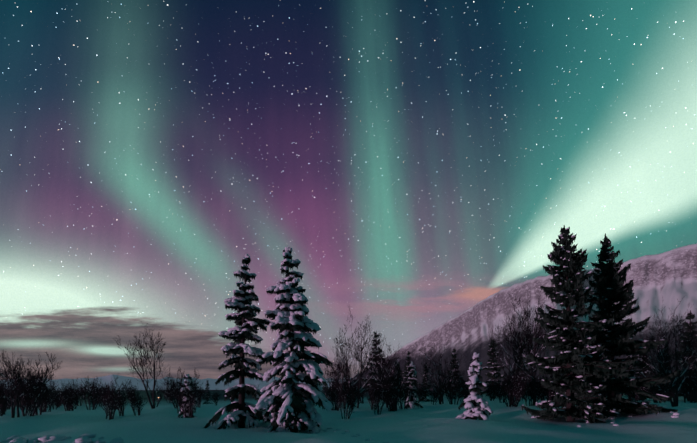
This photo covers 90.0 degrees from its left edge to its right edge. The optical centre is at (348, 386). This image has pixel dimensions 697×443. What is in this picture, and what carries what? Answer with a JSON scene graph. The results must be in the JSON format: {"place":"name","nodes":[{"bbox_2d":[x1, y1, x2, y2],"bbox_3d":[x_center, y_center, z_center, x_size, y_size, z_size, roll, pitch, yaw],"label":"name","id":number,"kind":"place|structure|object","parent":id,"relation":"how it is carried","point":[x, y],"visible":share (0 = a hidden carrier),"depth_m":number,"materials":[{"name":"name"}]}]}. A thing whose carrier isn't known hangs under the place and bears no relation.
{"place":"outdoors","nodes":[
{"label":"outdoors","id":0,"kind":"place"},
{"bbox_2d":[1,374,350,390],"bbox_3d":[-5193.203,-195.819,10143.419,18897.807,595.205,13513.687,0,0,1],"label":"ridge terrain","id":1,"kind":"structure","parent":0,"point":[108,379],"depth_m":11047.07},
{"bbox_2d":[0,390,696,442],"bbox_3d":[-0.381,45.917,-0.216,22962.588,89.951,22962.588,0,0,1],"label":"ground snow","id":2,"kind":"structure","parent":0,"point":[429,422],"depth_m":15.15,"materials":[{"name":"snow"}]},
{"bbox_2d":[0,386,10,415],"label":"shrub","id":3,"kind":"object","parent":2,"relation":"on","point":[2,408],"visible":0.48,"depth_m":21.20,"materials":[{"name":"brown plant"}]},
{"bbox_2d":[0,375,13,404],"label":"shrub","id":4,"kind":"object","parent":2,"relation":"on","point":[2,395],"visible":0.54,"depth_m":20.29,"materials":[{"name":"black plant"}]},
{"bbox_2d":[0,351,43,417],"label":"bare shrub","id":5,"kind":"object","parent":2,"relation":"on","point":[5,373],"visible":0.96,"depth_m":18.02,"materials":[{"name":"brown plant"}]},
{"bbox_2d":[1,365,53,415],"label":"shrub","id":6,"kind":"object","parent":2,"relation":"on","point":[26,399],"visible":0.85,"depth_m":19.03,"materials":[{"name":"brown plant"}]},
{"bbox_2d":[18,392,40,414],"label":"shrub","id":7,"kind":"object","parent":2,"relation":"on","point":[29,404],"visible":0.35,"depth_m":19.34,"materials":[{"name":"brown plant"}]},
{"bbox_2d":[22,352,60,414],"bbox_3d":[-17.682,0.003,20.002,2.547,3.982,1.949,0,0,43],"label":"bare shrub","id":8,"kind":"object","parent":2,"relation":"on","point":[39,383],"visible":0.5,"depth_m":19.89,"materials":[{"name":"brown plant"}]},
{"bbox_2d":[32,375,66,411],"bbox_3d":[-20.788,0.660,23.868,2.357,2.949,1.445,0,0,-4],"label":"shrub","id":9,"kind":"object","parent":2,"relation":"on","point":[53,383],"visible":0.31,"depth_m":23.94,"materials":[{"name":"brown plant"}]},
{"bbox_2d":[39,392,60,411],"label":"shrub","id":10,"kind":"object","parent":2,"relation":"on","point":[45,404],"visible":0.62,"depth_m":23.69,"materials":[{"name":"brown plant"}]},
{"bbox_2d":[49,396,61,408],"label":"shrub","id":11,"kind":"object","parent":2,"relation":"on","point":[59,404],"visible":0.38,"depth_m":31.38,"materials":[{"name":"black plant"}]},
{"bbox_2d":[0,433,123,442],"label":"snow chunks","id":12,"kind":"object","parent":2,"relation":"on","point":[85,438],"visible":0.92,"depth_m":10.57,"materials":[{"name":"white snow"}]},
{"bbox_2d":[51,382,76,410],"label":"shrub","id":13,"kind":"object","parent":2,"relation":"on","point":[63,396],"visible":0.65,"depth_m":27.66,"materials":[{"name":"brown plant"}]},
{"bbox_2d":[57,382,78,408],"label":"shrub","id":14,"kind":"object","parent":2,"relation":"on","point":[71,391],"visible":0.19,"depth_m":31.66,"materials":[{"name":"brown plant"}]},
{"bbox_2d":[60,392,78,410],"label":"shrub","id":15,"kind":"object","parent":2,"relation":"on","point":[71,399],"visible":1,"depth_m":27.07,"materials":[{"name":"brown plant"}]},
{"bbox_2d":[63,381,80,402],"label":"shrub","id":16,"kind":"object","parent":2,"relation":"on","point":[76,386],"visible":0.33,"depth_m":45.05,"materials":[{"name":"black plant"}]},
{"bbox_2d":[69,388,81,408],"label":"shrub","id":17,"kind":"object","parent":2,"relation":"on","point":[77,398],"visible":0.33,"depth_m":32.03,"materials":[{"name":"black plant"}]},
{"bbox_2d":[75,384,86,405],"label":"shrub","id":18,"kind":"object","parent":2,"relation":"on","point":[80,398],"visible":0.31,"depth_m":36.83,"materials":[{"name":"brown plant"}]},
{"bbox_2d":[82,384,99,406],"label":"shrub","id":19,"kind":"object","parent":2,"relation":"on","point":[91,401],"visible":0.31,"depth_m":35.50,"materials":[{"name":"brown plant"}]},
{"bbox_2d":[78,376,105,409],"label":"shrub","id":20,"kind":"object","parent":2,"relation":"on","point":[88,395],"visible":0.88,"depth_m":30.77,"materials":[{"name":"black plant"}]},
{"bbox_2d":[90,377,114,406],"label":"shrub","id":21,"kind":"object","parent":2,"relation":"on","point":[99,392],"visible":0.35,"depth_m":36.33,"materials":[{"name":"brown plant"}]},
{"bbox_2d":[97,375,131,419],"bbox_3d":[-13.082,0.696,19.336,1.464,2.988,2.388,0,0,-16],"label":"shrub","id":22,"kind":"object","parent":2,"relation":"on","point":[112,401],"visible":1,"depth_m":19.06,"materials":[{"name":"brown plant"}]},
{"bbox_2d":[108,388,131,415],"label":"shrub","id":23,"kind":"object","parent":2,"relation":"on","point":[124,397],"visible":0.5,"depth_m":21.03,"materials":[{"name":"black plant"}]},
{"bbox_2d":[122,382,137,402],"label":"shrub","id":24,"kind":"object","parent":2,"relation":"on","point":[130,389],"visible":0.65,"depth_m":41.90,"materials":[{"name":"brown plant"}]},
{"bbox_2d":[126,388,147,415],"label":"shrub","id":25,"kind":"object","parent":2,"relation":"on","point":[135,403],"visible":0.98,"depth_m":21.01,"materials":[{"name":"brown plant"}]},
{"bbox_2d":[114,324,168,408],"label":"bare tree","id":26,"kind":"object","parent":2,"relation":"on","point":[145,363],"visible":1,"depth_m":28.72,"materials":[{"name":"brown plant"}]},
{"bbox_2d":[149,387,166,406],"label":"shrub","id":27,"kind":"object","parent":2,"relation":"on","point":[161,396],"visible":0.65,"depth_m":32.10,"materials":[{"name":"brown plant"}]},
{"bbox_2d":[155,367,193,407],"bbox_3d":[-13.314,0.250,26.501,3.340,3.699,1.793,0,0,8],"label":"shrub","id":28,"kind":"object","parent":2,"relation":"on","point":[166,391],"visible":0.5,"depth_m":26.41,"materials":[{"name":"brown plant"}]},
{"bbox_2d":[168,380,200,417],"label":"shrub","id":29,"kind":"object","parent":2,"relation":"on","point":[190,398],"visible":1,"depth_m":19.04,"materials":[{"name":"brown plant"}]},
{"bbox_2d":[166,366,202,412],"bbox_3d":[-11.138,0.408,23.435,2.483,3.604,2.184,0,0,4],"label":"shrub","id":30,"kind":"object","parent":2,"relation":"on","point":[177,386],"visible":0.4,"depth_m":23.41,"materials":[{"name":"brown plant"}]},
{"bbox_2d":[178,374,197,417],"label":"spruce","id":31,"kind":"object","parent":2,"relation":"on","point":[187,378],"visible":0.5,"depth_m":19.75,"materials":[{"name":"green plant"}]},
{"bbox_2d":[192,386,204,407],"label":"shrub","id":32,"kind":"object","parent":2,"relation":"on","point":[200,397],"visible":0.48,"depth_m":27.68,"materials":[{"name":"brown plant"}]},
{"bbox_2d":[194,384,205,406],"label":"shrub","id":33,"kind":"object","parent":2,"relation":"on","point":[203,392],"visible":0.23,"depth_m":30.55,"materials":[{"name":"brown plant"}]},
{"bbox_2d":[203,380,213,403],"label":"spruce","id":34,"kind":"object","parent":2,"relation":"on","point":[207,398],"visible":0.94,"depth_m":40.03,"materials":[{"name":"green plant"}]},
{"bbox_2d":[211,389,220,405],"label":"shrub","id":35,"kind":"object","parent":2,"relation":"on","point":[215,397],"visible":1,"depth_m":32.52,"materials":[{"name":"brown plant"}]},
{"bbox_2d":[204,254,273,428],"bbox_3d":[-5.270,-2.132,18.002,3.307,9.440,3.836,0,0,1],"label":"snowy spruce","id":36,"kind":"object","parent":2,"relation":"on","point":[242,411],"visible":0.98,"depth_m":17.63,"materials":[{"name":"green plant"}]},
{"bbox_2d":[253,246,332,432],"bbox_3d":[-2.562,-1.855,16.008,3.656,9.404,4.401,0,0,1],"label":"snowy spruce","id":37,"kind":"object","parent":2,"relation":"on","point":[288,394],"visible":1,"depth_m":15.82,"materials":[{"name":"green plant"}]},
{"bbox_2d":[321,379,342,409],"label":"shrub","id":38,"kind":"object","parent":2,"relation":"on","point":[331,394],"visible":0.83,"depth_m":24.92,"materials":[{"name":"black plant"}]},
{"bbox_2d":[323,339,355,410],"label":"bare tree","id":39,"kind":"object","parent":2,"relation":"on","point":[337,372],"visible":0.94,"depth_m":24.41,"materials":[{"name":"brown plant"}]},
{"bbox_2d":[338,379,355,408],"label":"shrub","id":40,"kind":"object","parent":2,"relation":"on","point":[349,395],"visible":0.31,"depth_m":26.27,"materials":[{"name":"brown plant"}]},
{"bbox_2d":[335,385,363,418],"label":"shrub","id":41,"kind":"object","parent":2,"relation":"on","point":[350,403],"visible":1,"depth_m":19.83,"materials":[{"name":"brown plant"}]},
{"bbox_2d":[341,375,358,401],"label":"shrub","id":42,"kind":"object","parent":2,"relation":"on","point":[346,383],"visible":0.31,"depth_m":28.95,"materials":[{"name":"brown plant"}]},
{"bbox_2d":[332,308,388,407],"bbox_3d":[0.999,-2.198,27.460,4.647,8.447,3.848,0,0,1],"label":"bare tree","id":43,"kind":"object","parent":2,"relation":"on","point":[356,356],"visible":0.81,"depth_m":27.10,"materials":[{"name":"brown plant"}]},
{"bbox_2d":[353,370,372,402],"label":"shrub","id":44,"kind":"object","parent":2,"relation":"on","point":[361,394],"visible":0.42,"depth_m":34.61,"materials":[{"name":"brown plant"}]},
{"bbox_2d":[363,378,383,409],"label":"shrub","id":45,"kind":"object","parent":2,"relation":"on","point":[370,392],"visible":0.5,"depth_m":24.23,"materials":[{"name":"black plant"}]},
{"bbox_2d":[361,332,388,401],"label":"spruce","id":46,"kind":"object","parent":2,"relation":"on","point":[373,358],"visible":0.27,"depth_m":37.50,"materials":[{"name":"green plant"}]},
{"bbox_2d":[367,379,393,414],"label":"shrub","id":47,"kind":"object","parent":2,"relation":"on","point":[376,395],"visible":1,"depth_m":21.26,"materials":[{"name":"brown plant"}]},
{"bbox_2d":[359,344,414,407],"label":"bare tree","id":48,"kind":"object","parent":2,"relation":"on","point":[389,362],"visible":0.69,"depth_m":26.39,"materials":[{"name":"brown plant"}]},
{"bbox_2d":[381,383,395,410],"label":"shrub","id":49,"kind":"object","parent":2,"relation":"on","point":[389,404],"visible":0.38,"depth_m":22.62,"materials":[{"name":"brown plant"}]},
{"bbox_2d":[375,372,404,407],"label":"shrub","id":50,"kind":"object","parent":2,"relation":"on","point":[400,392],"visible":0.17,"depth_m":23.90,"materials":[{"name":"black plant"}]},
{"bbox_2d":[374,359,406,411],"bbox_3d":[2.749,0.140,23.243,2.174,3.864,3.040,0,0,3],"label":"shrub","id":51,"kind":"object","parent":2,"relation":"on","point":[397,387],"visible":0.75,"depth_m":22.71,"materials":[{"name":"brown plant"}]},
{"bbox_2d":[394,361,403,399],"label":"spruce","id":52,"kind":"object","parent":2,"relation":"on","point":[399,375],"visible":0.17,"depth_m":43.47,"materials":[{"name":"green plant"}]},
{"bbox_2d":[392,373,414,408],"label":"shrub","id":53,"kind":"object","parent":2,"relation":"on","point":[406,390],"visible":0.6,"depth_m":24.80,"materials":[{"name":"brown plant"}]},
{"bbox_2d":[400,351,419,394],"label":"spruce","id":54,"kind":"object","parent":2,"relation":"on","point":[408,359],"visible":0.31,"depth_m":51.47,"materials":[{"name":"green plant"}]},
{"bbox_2d":[401,381,419,402],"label":"shrub","id":55,"kind":"object","parent":2,"relation":"on","point":[408,389],"visible":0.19,"depth_m":27.98,"materials":[{"name":"black plant"}]},
{"bbox_2d":[404,362,422,408],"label":"spruce","id":56,"kind":"object","parent":2,"relation":"on","point":[411,403],"visible":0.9,"depth_m":26.50,"materials":[{"name":"green plant"}]},
{"bbox_2d":[402,383,426,402],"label":"shrub","id":57,"kind":"object","parent":2,"relation":"on","point":[420,395],"visible":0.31,"depth_m":31.59,"materials":[{"name":"black plant"}]},
{"bbox_2d":[418,364,435,401],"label":"spruce","id":58,"kind":"object","parent":2,"relation":"on","point":[425,399],"visible":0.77,"depth_m":39.53,"materials":[{"name":"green plant"}]},
{"bbox_2d":[427,385,440,404],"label":"shrub","id":59,"kind":"object","parent":2,"relation":"on","point":[433,397],"visible":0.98,"depth_m":29.57,"materials":[{"name":"black plant"}]},
{"bbox_2d":[414,340,463,403],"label":"bare tree","id":60,"kind":"object","parent":2,"relation":"on","point":[427,367],"visible":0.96,"depth_m":29.38,"materials":[{"name":"brown plant"}]},
{"bbox_2d":[432,374,451,401],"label":"shrub","id":61,"kind":"object","parent":2,"relation":"on","point":[443,389],"visible":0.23,"depth_m":36.18,"materials":[{"name":"brown plant"}]},
{"bbox_2d":[435,365,465,404],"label":"shrub","id":62,"kind":"object","parent":2,"relation":"on","point":[460,384],"visible":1,"depth_m":27.30,"materials":[{"name":"black plant"}]},
{"bbox_2d":[448,383,457,400],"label":"shrub","id":63,"kind":"object","parent":2,"relation":"on","point":[452,389],"visible":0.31,"depth_m":39.91,"materials":[{"name":"brown plant"}]},
{"bbox_2d":[446,347,463,398],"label":"spruce","id":64,"kind":"object","parent":2,"relation":"on","point":[454,362],"visible":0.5,"depth_m":45.35,"materials":[{"name":"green plant"}]},
{"bbox_2d":[456,387,466,401],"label":"shrub","id":65,"kind":"object","parent":2,"relation":"on","point":[463,395],"visible":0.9,"depth_m":30.41,"materials":[{"name":"brown plant"}]},
{"bbox_2d":[453,375,477,397],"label":"shrub","id":66,"kind":"object","parent":2,"relation":"on","point":[465,388],"visible":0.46,"depth_m":31.74,"materials":[{"name":"brown plant"}]},
{"bbox_2d":[455,352,492,420],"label":"spruce","id":67,"kind":"object","parent":2,"relation":"on","point":[476,404],"visible":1,"depth_m":18.02,"materials":[{"name":"white plant"}]},
{"bbox_2d":[484,379,500,400],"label":"shrub","id":68,"kind":"object","parent":2,"relation":"on","point":[491,392],"visible":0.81,"depth_m":33.64,"materials":[{"name":"brown plant"}]},
{"bbox_2d":[481,339,505,398],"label":"spruce","id":69,"kind":"object","parent":2,"relation":"on","point":[492,362],"visible":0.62,"depth_m":41.29,"materials":[{"name":"green plant"}]},
{"bbox_2d":[489,377,497,398],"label":"shrub","id":70,"kind":"object","parent":2,"relation":"on","point":[493,386],"visible":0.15,"depth_m":38.77,"materials":[{"name":"brown plant"}]},
{"bbox_2d":[492,376,506,402],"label":"shrub","id":71,"kind":"object","parent":2,"relation":"on","point":[498,392],"visible":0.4,"depth_m":28.46,"materials":[{"name":"brown plant"}]},
{"bbox_2d":[495,375,525,406],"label":"shrub","id":72,"kind":"object","parent":2,"relation":"on","point":[502,392],"visible":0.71,"depth_m":23.11,"materials":[{"name":"brown plant"}]},
{"bbox_2d":[499,371,525,401],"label":"shrub","id":73,"kind":"object","parent":2,"relation":"on","point":[516,387],"visible":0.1,"depth_m":30.05,"materials":[{"name":"black plant"}]},
{"bbox_2d":[501,364,536,406],"bbox_3d":[10.921,0.072,22.637,2.135,3.342,2.348,0,0,-43],"label":"shrub","id":74,"kind":"object","parent":2,"relation":"on","point":[509,390],"visible":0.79,"depth_m":22.56,"materials":[{"name":"brown plant"}]},
{"bbox_2d":[508,342,530,395],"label":"spruce","id":75,"kind":"object","parent":2,"relation":"on","point":[526,370],"visible":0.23,"depth_m":47.02,"materials":[{"name":"green plant"}]},
{"bbox_2d":[515,369,546,405],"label":"shrub","id":76,"kind":"object","parent":2,"relation":"on","point":[527,394],"visible":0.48,"depth_m":24.49,"materials":[{"name":"brown plant"}]},
{"bbox_2d":[486,292,576,404],"bbox_3d":[12.619,-2.641,25.391,4.297,8.752,5.729,0,0,-28],"label":"bare tree","id":77,"kind":"object","parent":2,"relation":"on","point":[519,333],"visible":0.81,"depth_m":25.31,"materials":[{"name":"brown plant"}]},
{"bbox_2d":[494,298,574,405],"bbox_3d":[13.115,-2.157,24.308,4.746,7.796,6.231,0,0,-40],"label":"bare tree","id":78,"kind":"object","parent":2,"relation":"on","point":[532,353],"visible":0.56,"depth_m":24.34,"materials":[{"name":"brown plant"}]},
{"bbox_2d":[529,375,555,400],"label":"shrub","id":79,"kind":"object","parent":2,"relation":"on","point":[548,392],"visible":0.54,"depth_m":24.03,"materials":[{"name":"brown plant"}]},
{"bbox_2d":[540,375,558,399],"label":"shrub","id":80,"kind":"object","parent":2,"relation":"on","point":[553,396],"visible":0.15,"depth_m":27.00,"materials":[{"name":"brown plant"}]},
{"bbox_2d":[538,367,563,399],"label":"shrub","id":81,"kind":"object","parent":2,"relation":"on","point":[547,378],"visible":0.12,"depth_m":28.57,"materials":[{"name":"black plant"}]},
{"bbox_2d":[521,225,636,422],"bbox_3d":[10.618,-2.784,16.679,4.368,9.801,4.597,0,0,18],"label":"dark spruce","id":82,"kind":"object","parent":2,"relation":"on","point":[572,364],"visible":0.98,"depth_m":16.11,"materials":[{"name":"green plant"}]},
{"bbox_2d":[551,233,678,414],"bbox_3d":[13.877,-3.074,18.797,5.628,10.120,5.249,0,0,1],"label":"dark spruce","id":83,"kind":"object","parent":2,"relation":"on","point":[618,340],"visible":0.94,"depth_m":17.87,"materials":[{"name":"green plant"}]},
{"bbox_2d":[623,356,636,394],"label":"spruce","id":84,"kind":"object","parent":2,"relation":"on","point":[629,368],"visible":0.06,"depth_m":44.89,"materials":[{"name":"green plant"}]},
{"bbox_2d":[625,368,650,400],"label":"shrub","id":85,"kind":"object","parent":2,"relation":"on","point":[637,397],"visible":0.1,"depth_m":27.09,"materials":[{"name":"brown plant"}]},
{"bbox_2d":[632,354,652,399],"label":"spruce","id":86,"kind":"object","parent":2,"relation":"on","point":[638,371],"visible":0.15,"depth_m":33.13,"materials":[{"name":"green plant"}]},
{"bbox_2d":[633,368,670,402],"bbox_3d":[22.201,-0.006,25.261,2.595,3.246,1.591,0,0,7],"label":"shrub","id":87,"kind":"object","parent":2,"relation":"on","point":[651,389],"visible":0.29,"depth_m":25.14,"materials":[{"name":"black plant"}]},
{"bbox_2d":[626,300,688,402],"bbox_3d":[22.807,-2.244,25.298,5.162,7.590,3.160,0,0,-23],"label":"bare tree","id":88,"kind":"object","parent":2,"relation":"on","point":[646,358],"visible":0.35,"depth_m":25.17,"materials":[{"name":"brown plant"}]},
{"bbox_2d":[632,297,696,406],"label":"bare tree","id":89,"kind":"object","parent":2,"relation":"on","point":[674,402],"visible":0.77,"depth_m":21.47,"materials":[{"name":"brown plant"}]},
{"bbox_2d":[660,377,683,400],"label":"shrub","id":90,"kind":"object","parent":2,"relation":"on","point":[671,391],"visible":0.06,"depth_m":29.02,"materials":[{"name":"black plant"}]},
{"bbox_2d":[667,366,696,402],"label":"shrub","id":91,"kind":"object","parent":2,"relation":"on","point":[691,393],"visible":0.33,"depth_m":27.35,"materials":[{"name":"brown plant"}]},
{"bbox_2d":[669,320,696,378],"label":"birch","id":92,"kind":"object","parent":2,"relation":"on","point":[690,345],"visible":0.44,"depth_m":24.29,"materials":[{"name":"brown plant"}]},
{"bbox_2d":[670,310,696,396],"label":"spruce","id":93,"kind":"object","parent":2,"relation":"on","point":[690,316],"visible":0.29,"depth_m":32.11,"materials":[{"name":"green plant"}]},
{"bbox_2d":[680,373,696,400],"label":"shrub","id":94,"kind":"object","parent":2,"relation":"on","point":[688,395],"visible":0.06,"depth_m":29.37,"materials":[{"name":"brown plant"}]},
{"bbox_2d":[683,366,696,400],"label":"shrub","id":95,"kind":"object","parent":2,"relation":"on","point":[693,378],"visible":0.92,"depth_m":23.49,"materials":[{"name":"brown plant"}]},
{"bbox_2d":[0,0,696,379],"label":"sky","id":96,"kind":"structure","parent":0,"point":[420,162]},
{"bbox_2d":[323,243,696,392],"bbox_3d":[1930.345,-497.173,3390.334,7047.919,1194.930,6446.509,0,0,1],"label":"mountain terrain","id":97,"kind":"structure","parent":0,"point":[669,278],"depth_m":2569.74,"materials":[{"name":"snow"}]}
]}

